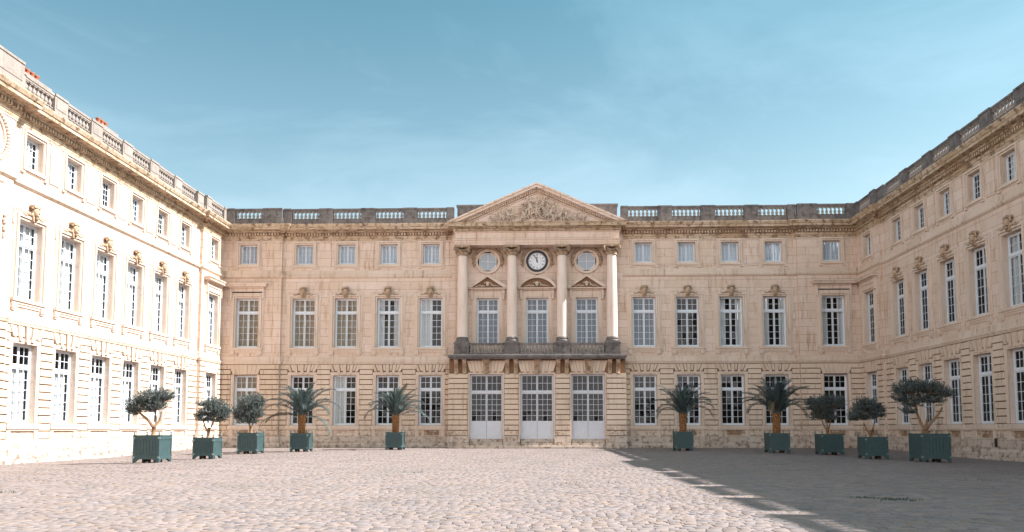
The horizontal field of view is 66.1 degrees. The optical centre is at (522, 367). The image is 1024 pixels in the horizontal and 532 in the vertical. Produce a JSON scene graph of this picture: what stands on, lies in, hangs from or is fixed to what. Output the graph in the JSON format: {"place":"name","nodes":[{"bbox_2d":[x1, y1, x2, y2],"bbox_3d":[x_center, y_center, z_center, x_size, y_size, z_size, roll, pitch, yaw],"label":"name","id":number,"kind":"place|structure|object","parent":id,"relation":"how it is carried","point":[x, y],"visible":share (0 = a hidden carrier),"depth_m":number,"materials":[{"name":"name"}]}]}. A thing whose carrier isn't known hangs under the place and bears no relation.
{"place":"outdoors","nodes":[
{"label":"outdoors","id":0,"kind":"place"},
{"bbox_2d":[0,448,1023,531],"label":"cobbled court","id":1,"kind":"object","parent":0,"point":[492,490],"visible":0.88,"depth_m":21.08,"materials":[{"name":"stone"}]},
{"bbox_2d":[132,431,172,462],"bbox_3d":[-20.253,4.329,43.160,1.511,1.730,1.511,0,-4,2],"label":"planter tub","id":2,"kind":"object","parent":1,"relation":"on","point":[155,448],"visible":1,"depth_m":42.49,"materials":[{"name":"paint"}]},
{"bbox_2d":[123,386,176,434],"bbox_3d":[-20.514,2.401,43.347,2.834,2.817,1.746,0,-4,2],"label":"olive tree","id":3,"kind":"object","parent":2,"relation":"on","point":[149,402],"visible":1,"depth_m":43.13,"materials":[{"name":"green plant"}]},
{"bbox_2d":[192,434,222,458],"bbox_3d":[-19.033,4.756,47.635,1.331,1.510,1.331,0,-4,2],"label":"planter tub","id":4,"kind":"object","parent":1,"relation":"on","point":[210,448],"visible":0.96,"depth_m":47.04,"materials":[{"name":"paint"}]},
{"bbox_2d":[193,395,233,437],"bbox_3d":[-18.748,2.986,47.722,2.483,2.708,1.810,0,-4,2],"label":"olive tree","id":5,"kind":"object","parent":4,"relation":"on","point":[211,409],"visible":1,"depth_m":47.56,"materials":[{"name":"green plant"}]},
{"bbox_2d":[237,430,264,453],"bbox_3d":[-19.625,5.349,56.980,1.511,1.750,1.511,0,-4,2],"label":"planter tub","id":6,"kind":"object","parent":1,"relation":"on","point":[248,442],"visible":0.98,"depth_m":56.30,"materials":[{"name":"paint"}]},
{"bbox_2d":[231,392,266,432],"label":"olive tree","id":7,"kind":"object","parent":6,"relation":"on","point":[248,415],"visible":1,"depth_m":56.89,"materials":[{"name":"green plant"}]},
{"bbox_2d":[289,430,312,451],"bbox_3d":[-16.765,5.560,59.835,1.411,1.630,1.411,0,-4,2],"label":"planter tub","id":8,"kind":"object","parent":1,"relation":"on","point":[299,441],"visible":1,"depth_m":59.20,"materials":[{"name":"paint"}]},
{"bbox_2d":[260,382,340,435],"bbox_3d":[-16.824,3.139,59.999,5.218,4.228,5.030,4,-6,-44],"label":"palm tree","id":9,"kind":"object","parent":8,"relation":"in","point":[300,404],"visible":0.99,"depth_m":59.68,"materials":[{"name":"green plant"}]},
{"bbox_2d":[385,430,405,449],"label":"planter tub","id":10,"kind":"object","parent":1,"relation":"on","point":[394,439],"visible":1,"depth_m":63.16,"materials":[{"name":"paint"}]},
{"bbox_2d":[364,383,429,431],"bbox_3d":[-10.120,3.292,63.984,5.316,4.073,5.074,0,-4,2],"label":"palm tree","id":11,"kind":"object","parent":10,"relation":"in","point":[397,405],"visible":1,"depth_m":63.66,"materials":[{"name":"green plant"}]},
{"bbox_2d":[672,429,693,450],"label":"planter tub","id":12,"kind":"object","parent":1,"relation":"on","point":[683,440],"visible":0.98,"depth_m":60.36,"materials":[{"name":"paint"}]},
{"bbox_2d":[649,383,713,431],"bbox_3d":[12.497,3.116,61.157,5.015,3.868,5.105,-3,-5,30],"label":"palm tree","id":13,"kind":"object","parent":12,"relation":"in","point":[682,406],"visible":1,"depth_m":60.85,"materials":[{"name":"green plant"}]},
{"bbox_2d":[764,430,790,452],"bbox_3d":[18.410,5.321,56.868,1.511,1.650,1.511,0,-4,2],"label":"planter tub","id":14,"kind":"object","parent":1,"relation":"on","point":[773,442],"visible":0.99,"depth_m":56.19,"materials":[{"name":"paint"}]},
{"bbox_2d":[735,376,810,432],"bbox_3d":[18.223,2.734,57.100,6.097,4.203,6.254,0,-4,2],"label":"palm tree","id":15,"kind":"object","parent":14,"relation":"in","point":[776,399],"visible":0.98,"depth_m":56.71,"materials":[{"name":"green plant"}]},
{"bbox_2d":[814,431,843,454],"bbox_3d":[21.465,5.244,55.044,1.551,1.680,1.551,0,-4,2],"label":"planter tub","id":16,"kind":"object","parent":1,"relation":"on","point":[825,444],"visible":1,"depth_m":54.34,"materials":[{"name":"paint"}]},
{"bbox_2d":[802,393,847,433],"bbox_3d":[21.244,3.229,55.282,2.972,3.059,2.001,0,-4,2],"label":"olive tree","id":17,"kind":"object","parent":16,"relation":"on","point":[823,407],"visible":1,"depth_m":55.01,"materials":[{"name":"green plant"}]},
{"bbox_2d":[857,434,888,458],"bbox_3d":[21.549,4.815,48.391,1.411,1.570,1.411,0,-4,2],"label":"planter tub","id":18,"kind":"object","parent":1,"relation":"on","point":[870,447],"visible":1,"depth_m":47.76,"materials":[{"name":"paint"}]},
{"bbox_2d":[846,395,886,436],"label":"olive tree","id":19,"kind":"object","parent":18,"relation":"on","point":[859,410],"visible":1,"depth_m":48.35,"materials":[{"name":"green plant"}]},
{"bbox_2d":[908,430,951,462],"bbox_3d":[23.359,4.472,45.131,1.691,1.850,1.691,0,-4,2],"label":"planter tub","id":20,"kind":"object","parent":1,"relation":"on","point":[926,447],"visible":0.98,"depth_m":44.37,"materials":[{"name":"paint"}]},
{"bbox_2d":[889,375,957,433],"bbox_3d":[23.115,2.152,45.237,3.793,3.471,1.846,0,-4,2],"label":"olive tree","id":21,"kind":"object","parent":20,"relation":"on","point":[936,392],"visible":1,"depth_m":45.16,"materials":[{"name":"green plant"}]},
{"bbox_2d":[0,0,1023,218],"label":"sky","id":22,"kind":"structure","parent":0,"point":[252,104],"materials":[{"name":"blue"}]},
{"bbox_3d":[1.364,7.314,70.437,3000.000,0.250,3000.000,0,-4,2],"label":"ground","id":23,"kind":"structure","parent":0,"visible":0},
{"bbox_2d":[0,45,230,464],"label":"palace wing","id":24,"kind":"structure","parent":23,"relation":"on","point":[112,282],"depth_m":52.02,"materials":[{"name":"beige stone"}]},
{"bbox_2d":[9,343,30,422],"bbox_3d":[-28.978,0.907,45.004,0.321,4.500,2.080,0,-4,2],"label":"window","id":25,"kind":"structure","parent":24,"relation":"in","point":[18,370],"depth_m":45.39,"materials":[{"name":"paint"}]},
{"bbox_2d":[16,222,36,300],"bbox_3d":[-28.980,-6.127,45.549,0.325,4.510,2.060,0,-4,2],"label":"window","id":26,"kind":"structure","parent":24,"relation":"in","point":[25,235],"depth_m":46.04,"materials":[{"name":"paint"}]},
{"bbox_2d":[26,138,37,170],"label":"window","id":27,"kind":"structure","parent":24,"relation":"in","point":[29,151],"depth_m":46.52,"materials":[{"name":"paint"}]},
{"bbox_2d":[52,350,70,423],"bbox_3d":[-28.860,1.203,48.836,0.321,4.500,2.080,0,-4,2],"label":"window","id":28,"kind":"structure","parent":24,"relation":"in","point":[59,380],"depth_m":49.25,"materials":[{"name":"paint"}]},
{"bbox_2d":[58,238,75,310],"bbox_3d":[-28.862,-5.831,49.381,0.325,4.510,2.060,0,-4,2],"label":"window","id":29,"kind":"structure","parent":24,"relation":"in","point":[66,260],"depth_m":49.89,"materials":[{"name":"paint"}]},
{"bbox_2d":[66,161,76,190],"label":"window","id":30,"kind":"structure","parent":24,"relation":"in","point":[69,165],"depth_m":50.41,"materials":[{"name":"paint"}]},
{"bbox_2d":[89,356,104,423],"bbox_3d":[-28.741,1.500,52.668,0.321,4.500,2.080,0,-4,2],"label":"window","id":31,"kind":"structure","parent":24,"relation":"in","point":[95,378],"depth_m":53.10,"materials":[{"name":"paint"}]},
{"bbox_2d":[95,252,108,318],"bbox_3d":[-28.743,-5.534,53.212,0.325,4.510,2.060,0,-4,2],"label":"window","id":32,"kind":"structure","parent":24,"relation":"in","point":[100,273],"depth_m":53.78,"materials":[{"name":"paint"}]},
{"bbox_2d":[101,180,109,207],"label":"window","id":33,"kind":"structure","parent":24,"relation":"in","point":[103,182],"depth_m":54.18,"materials":[{"name":"paint"}]},
{"bbox_2d":[121,361,133,423],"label":"window","id":34,"kind":"structure","parent":24,"relation":"in","point":[125,387],"depth_m":56.90,"materials":[{"name":"paint"}]},
{"bbox_2d":[126,264,136,325],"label":"window","id":35,"kind":"structure","parent":24,"relation":"in","point":[130,278],"depth_m":57.65,"materials":[{"name":"paint"}]},
{"bbox_2d":[132,197,137,221],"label":"window","id":36,"kind":"structure","parent":24,"relation":"in","point":[133,199],"depth_m":58.15,"materials":[{"name":"paint"}]},
{"bbox_2d":[149,366,159,423],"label":"window","id":37,"kind":"structure","parent":24,"relation":"in","point":[152,383],"depth_m":60.83,"materials":[{"name":"paint"}]},
{"bbox_2d":[153,275,162,332],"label":"window","id":38,"kind":"structure","parent":24,"relation":"in","point":[156,285],"depth_m":61.55,"materials":[{"name":"paint"}]},
{"bbox_2d":[158,212,162,234],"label":"window","id":39,"kind":"structure","parent":24,"relation":"in","point":[161,214],"depth_m":61.99,"materials":[{"name":"paint"}]},
{"bbox_2d":[173,369,181,424],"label":"window","id":40,"kind":"structure","parent":24,"relation":"in","point":[175,406],"depth_m":64.76,"materials":[{"name":"paint"}]},
{"bbox_2d":[177,284,184,337],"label":"window","id":41,"kind":"structure","parent":24,"relation":"in","point":[180,300],"depth_m":65.42,"materials":[{"name":"paint"}]},
{"bbox_2d":[181,225,185,245],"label":"window","id":42,"kind":"structure","parent":24,"relation":"in","point":[184,227],"depth_m":65.79,"materials":[{"name":"paint"}]},
{"bbox_2d":[204,374,211,424],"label":"window","id":43,"kind":"structure","parent":24,"relation":"in","point":[206,388],"depth_m":69.91,"materials":[{"name":"paint"}]},
{"bbox_2d":[207,295,213,344],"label":"window","id":44,"kind":"structure","parent":24,"relation":"in","point":[210,309],"depth_m":70.65,"materials":[{"name":"paint"}]},
{"bbox_2d":[211,240,214,258],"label":"window","id":45,"kind":"structure","parent":24,"relation":"in","point":[213,246],"depth_m":71.03,"materials":[{"name":"paint"}]},
{"bbox_2d":[219,182,863,448],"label":"palace central block","id":46,"kind":"structure","parent":23,"relation":"on","point":[536,315],"depth_m":71.18,"materials":[{"name":"stone"}]},
{"bbox_2d":[234,376,256,424],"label":"window","id":47,"kind":"structure","parent":46,"relation":"in","point":[243,384],"depth_m":71.92,"materials":[{"name":"paint"}]},
{"bbox_2d":[237,299,258,347],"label":"window","id":48,"kind":"structure","parent":46,"relation":"in","point":[247,315],"depth_m":72.40,"materials":[{"name":"paint"}]},
{"bbox_2d":[242,246,256,263],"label":"window","id":49,"kind":"structure","parent":46,"relation":"in","point":[249,253],"depth_m":72.90,"materials":[{"name":"fabric"}]},
{"bbox_2d":[291,376,313,424],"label":"window","id":50,"kind":"structure","parent":46,"relation":"in","point":[292,423],"depth_m":71.85,"materials":[{"name":"paint"}]},
{"bbox_2d":[293,299,314,347],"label":"window","id":51,"kind":"structure","parent":46,"relation":"in","point":[304,309],"depth_m":72.49,"materials":[{"name":"paint"}]},
{"bbox_2d":[297,246,312,264],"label":"window","id":52,"kind":"structure","parent":46,"relation":"in","point":[305,253],"depth_m":73.00,"materials":[{"name":"fabric"}]},
{"bbox_2d":[334,376,355,424],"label":"window","id":53,"kind":"structure","parent":46,"relation":"in","point":[340,382],"depth_m":71.80,"materials":[{"name":"paint"}]},
{"bbox_2d":[335,299,356,347],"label":"window","id":54,"kind":"structure","parent":46,"relation":"in","point":[346,309],"depth_m":72.36,"materials":[{"name":"paint"}]},
{"bbox_2d":[339,245,355,263],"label":"window","id":55,"kind":"structure","parent":46,"relation":"in","point":[347,253],"depth_m":72.90,"materials":[{"name":"fabric"}]},
{"bbox_2d":[376,376,398,424],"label":"window","id":56,"kind":"structure","parent":46,"relation":"in","point":[387,389],"depth_m":71.61,"materials":[{"name":"paint"}]},
{"bbox_2d":[377,299,399,346],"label":"window","id":57,"kind":"structure","parent":46,"relation":"in","point":[381,302],"depth_m":72.22,"materials":[{"name":"paint"}]},
{"bbox_2d":[381,245,397,263],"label":"window","id":58,"kind":"structure","parent":46,"relation":"in","point":[389,254],"depth_m":72.77,"materials":[{"name":"fabric"}]},
{"bbox_2d":[419,376,441,424],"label":"window","id":59,"kind":"structure","parent":46,"relation":"in","point":[425,389],"depth_m":71.47,"materials":[{"name":"paint"}]},
{"bbox_2d":[420,299,441,346],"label":"window","id":60,"kind":"structure","parent":46,"relation":"in","point":[426,305],"depth_m":72.12,"materials":[{"name":"paint"}]},
{"bbox_2d":[423,245,439,263],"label":"window","id":61,"kind":"structure","parent":46,"relation":"in","point":[431,252],"depth_m":72.63,"materials":[{"name":"fabric"}]},
{"bbox_2d":[470,374,502,438],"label":"door","id":62,"kind":"structure","parent":46,"relation":"in","point":[477,429],"depth_m":69.90,"materials":[{"name":"paint"}]},
{"bbox_2d":[477,299,498,345],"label":"window","id":63,"kind":"structure","parent":46,"relation":"in","point":[487,309],"depth_m":71.87,"materials":[{"name":"paint"}]},
{"bbox_2d":[479,253,496,269],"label":"round window","id":64,"kind":"structure","parent":46,"relation":"in","point":[487,261],"depth_m":71.89,"materials":[{"name":"paint"}]},
{"bbox_2d":[526,298,547,342],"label":"window","id":65,"kind":"structure","parent":46,"relation":"in","point":[536,309],"depth_m":71.73,"materials":[{"name":"paint"}]},
{"bbox_2d":[521,374,553,438],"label":"door","id":66,"kind":"structure","parent":46,"relation":"in","point":[531,429],"depth_m":69.74,"materials":[{"name":"paint"}]},
{"bbox_2d":[578,253,594,269],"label":"round window","id":67,"kind":"structure","parent":46,"relation":"in","point":[586,261],"depth_m":71.61,"materials":[{"name":"glass"}]},
{"bbox_2d":[576,298,597,342],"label":"window","id":68,"kind":"structure","parent":46,"relation":"in","point":[586,308],"depth_m":71.61,"materials":[{"name":"paint"}]},
{"bbox_2d":[571,374,604,438],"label":"door","id":69,"kind":"structure","parent":46,"relation":"in","point":[582,429],"depth_m":69.61,"materials":[{"name":"paint"}]},
{"bbox_2d":[635,243,651,261],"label":"window","id":70,"kind":"structure","parent":46,"relation":"in","point":[643,251],"depth_m":72.05,"materials":[{"name":"fabric"}]},
{"bbox_2d":[633,298,655,346],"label":"window","id":71,"kind":"structure","parent":46,"relation":"in","point":[643,308],"depth_m":71.52,"materials":[{"name":"paint"}]},
{"bbox_2d":[633,375,656,424],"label":"window","id":72,"kind":"structure","parent":46,"relation":"in","point":[644,389],"depth_m":70.86,"materials":[{"name":"paint"}]},
{"bbox_2d":[678,243,694,261],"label":"window","id":73,"kind":"structure","parent":46,"relation":"in","point":[686,251],"depth_m":71.94,"materials":[{"name":"fabric"}]},
{"bbox_2d":[676,297,698,345],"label":"window","id":74,"kind":"structure","parent":46,"relation":"in","point":[681,311],"depth_m":71.29,"materials":[{"name":"paint"}]},
{"bbox_2d":[677,375,700,424],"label":"window","id":75,"kind":"structure","parent":46,"relation":"in","point":[682,376],"depth_m":70.76,"materials":[{"name":"paint"}]},
{"bbox_2d":[721,243,737,261],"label":"window","id":76,"kind":"structure","parent":46,"relation":"in","point":[729,251],"depth_m":71.80,"materials":[{"name":"fabric"}]},
{"bbox_2d":[719,297,742,345],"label":"window","id":77,"kind":"structure","parent":46,"relation":"in","point":[738,300],"depth_m":71.26,"materials":[{"name":"paint"}]},
{"bbox_2d":[721,375,743,424],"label":"window","id":78,"kind":"structure","parent":46,"relation":"in","point":[726,388],"depth_m":70.64,"materials":[{"name":"paint"}]},
{"bbox_2d":[765,242,780,260],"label":"window","id":79,"kind":"structure","parent":46,"relation":"in","point":[772,249],"depth_m":71.69,"materials":[{"name":"fabric"}]},
{"bbox_2d":[763,297,785,345],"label":"window","id":80,"kind":"structure","parent":46,"relation":"in","point":[781,300],"depth_m":71.14,"materials":[{"name":"paint"}]},
{"bbox_2d":[765,375,787,424],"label":"window","id":81,"kind":"structure","parent":46,"relation":"in","point":[786,416],"depth_m":70.43,"materials":[{"name":"paint"}]},
{"bbox_2d":[823,241,839,260],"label":"window","id":82,"kind":"structure","parent":46,"relation":"in","point":[830,248],"depth_m":71.28,"materials":[{"name":"fabric"}]},
{"bbox_2d":[822,296,844,345],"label":"window","id":83,"kind":"structure","parent":46,"relation":"in","point":[839,299],"depth_m":70.72,"materials":[{"name":"paint"}]},
{"bbox_2d":[824,374,847,424],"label":"window","id":84,"kind":"structure","parent":46,"relation":"in","point":[825,388],"depth_m":70.12,"materials":[{"name":"paint"}]},
{"bbox_2d":[850,82,1023,461],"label":"palace wing","id":85,"kind":"structure","parent":23,"relation":"on","point":[939,280],"depth_m":54.90,"materials":[{"name":"beige stone"}]},
{"bbox_2d":[867,235,870,254],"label":"window","id":86,"kind":"structure","parent":85,"relation":"in","point":[868,237],"depth_m":69.25,"materials":[{"name":"paint"}]},
{"bbox_2d":[868,291,874,342],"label":"window","id":87,"kind":"structure","parent":85,"relation":"in","point":[870,306],"depth_m":68.90,"materials":[{"name":"paint"}]},
{"bbox_2d":[871,372,877,424],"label":"window","id":88,"kind":"structure","parent":85,"relation":"in","point":[874,387],"depth_m":68.15,"materials":[{"name":"paint"}]},
{"bbox_2d":[896,219,899,240],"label":"window","id":89,"kind":"structure","parent":85,"relation":"in","point":[898,235],"depth_m":64.03,"materials":[{"name":"paint"}]},
{"bbox_2d":[897,280,905,335],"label":"window","id":90,"kind":"structure","parent":85,"relation":"in","point":[901,296],"depth_m":63.64,"materials":[{"name":"paint"}]},
{"bbox_2d":[900,368,909,424],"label":"window","id":91,"kind":"structure","parent":85,"relation":"in","point":[903,423],"depth_m":62.92,"materials":[{"name":"paint"}]},
{"bbox_2d":[919,206,923,228],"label":"window","id":92,"kind":"structure","parent":85,"relation":"in","point":[921,207],"depth_m":60.19,"materials":[{"name":"paint"}]},
{"bbox_2d":[920,270,928,329],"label":"window","id":93,"kind":"structure","parent":85,"relation":"in","point":[924,287],"depth_m":59.64,"materials":[{"name":"paint"}]},
{"bbox_2d":[923,364,933,423],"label":"window","id":94,"kind":"structure","parent":85,"relation":"in","point":[924,374],"depth_m":58.95,"materials":[{"name":"paint"}]},
{"bbox_2d":[944,190,949,214],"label":"window","id":95,"kind":"structure","parent":85,"relation":"in","point":[947,192],"depth_m":56.33,"materials":[{"name":"paint"}]},
{"bbox_2d":[945,259,956,322],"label":"window","id":96,"kind":"structure","parent":85,"relation":"in","point":[950,278],"depth_m":55.74,"materials":[{"name":"paint"}]},
{"bbox_2d":[949,359,961,423],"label":"window","id":97,"kind":"structure","parent":85,"relation":"in","point":[954,377],"depth_m":55.09,"materials":[{"name":"paint"}]},
{"bbox_2d":[973,172,980,198],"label":"window","id":98,"kind":"structure","parent":85,"relation":"in","point":[974,188],"depth_m":52.49,"materials":[{"name":"paint"}]},
{"bbox_2d":[974,246,987,314],"bbox_3d":[30.191,-5.674,51.400,0.120,4.510,2.060,0,-4,2],"label":"window","id":99,"kind":"structure","parent":85,"relation":"in","point":[983,266],"depth_m":51.88,"materials":[{"name":"paint"}]},
{"bbox_2d":[979,354,993,423],"bbox_3d":[30.191,1.360,50.855,0.120,4.500,2.080,0,-4,2],"label":"window","id":100,"kind":"structure","parent":85,"relation":"in","point":[981,374],"depth_m":51.33,"materials":[{"name":"paint"}]},
{"bbox_2d":[1006,151,1015,181],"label":"window","id":101,"kind":"structure","parent":85,"relation":"in","point":[1012,155],"depth_m":48.58,"materials":[{"name":"paint"}]},
{"bbox_2d":[1007,231,1023,305],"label":"window","id":102,"kind":"structure","parent":85,"relation":"in","point":[1016,253],"depth_m":48.19,"materials":[{"name":"paint"}]},
{"bbox_2d":[1013,348,1023,422],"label":"window","id":103,"kind":"structure","parent":85,"relation":"in","point":[1021,369],"depth_m":47.83,"materials":[{"name":"paint"}]}
]}

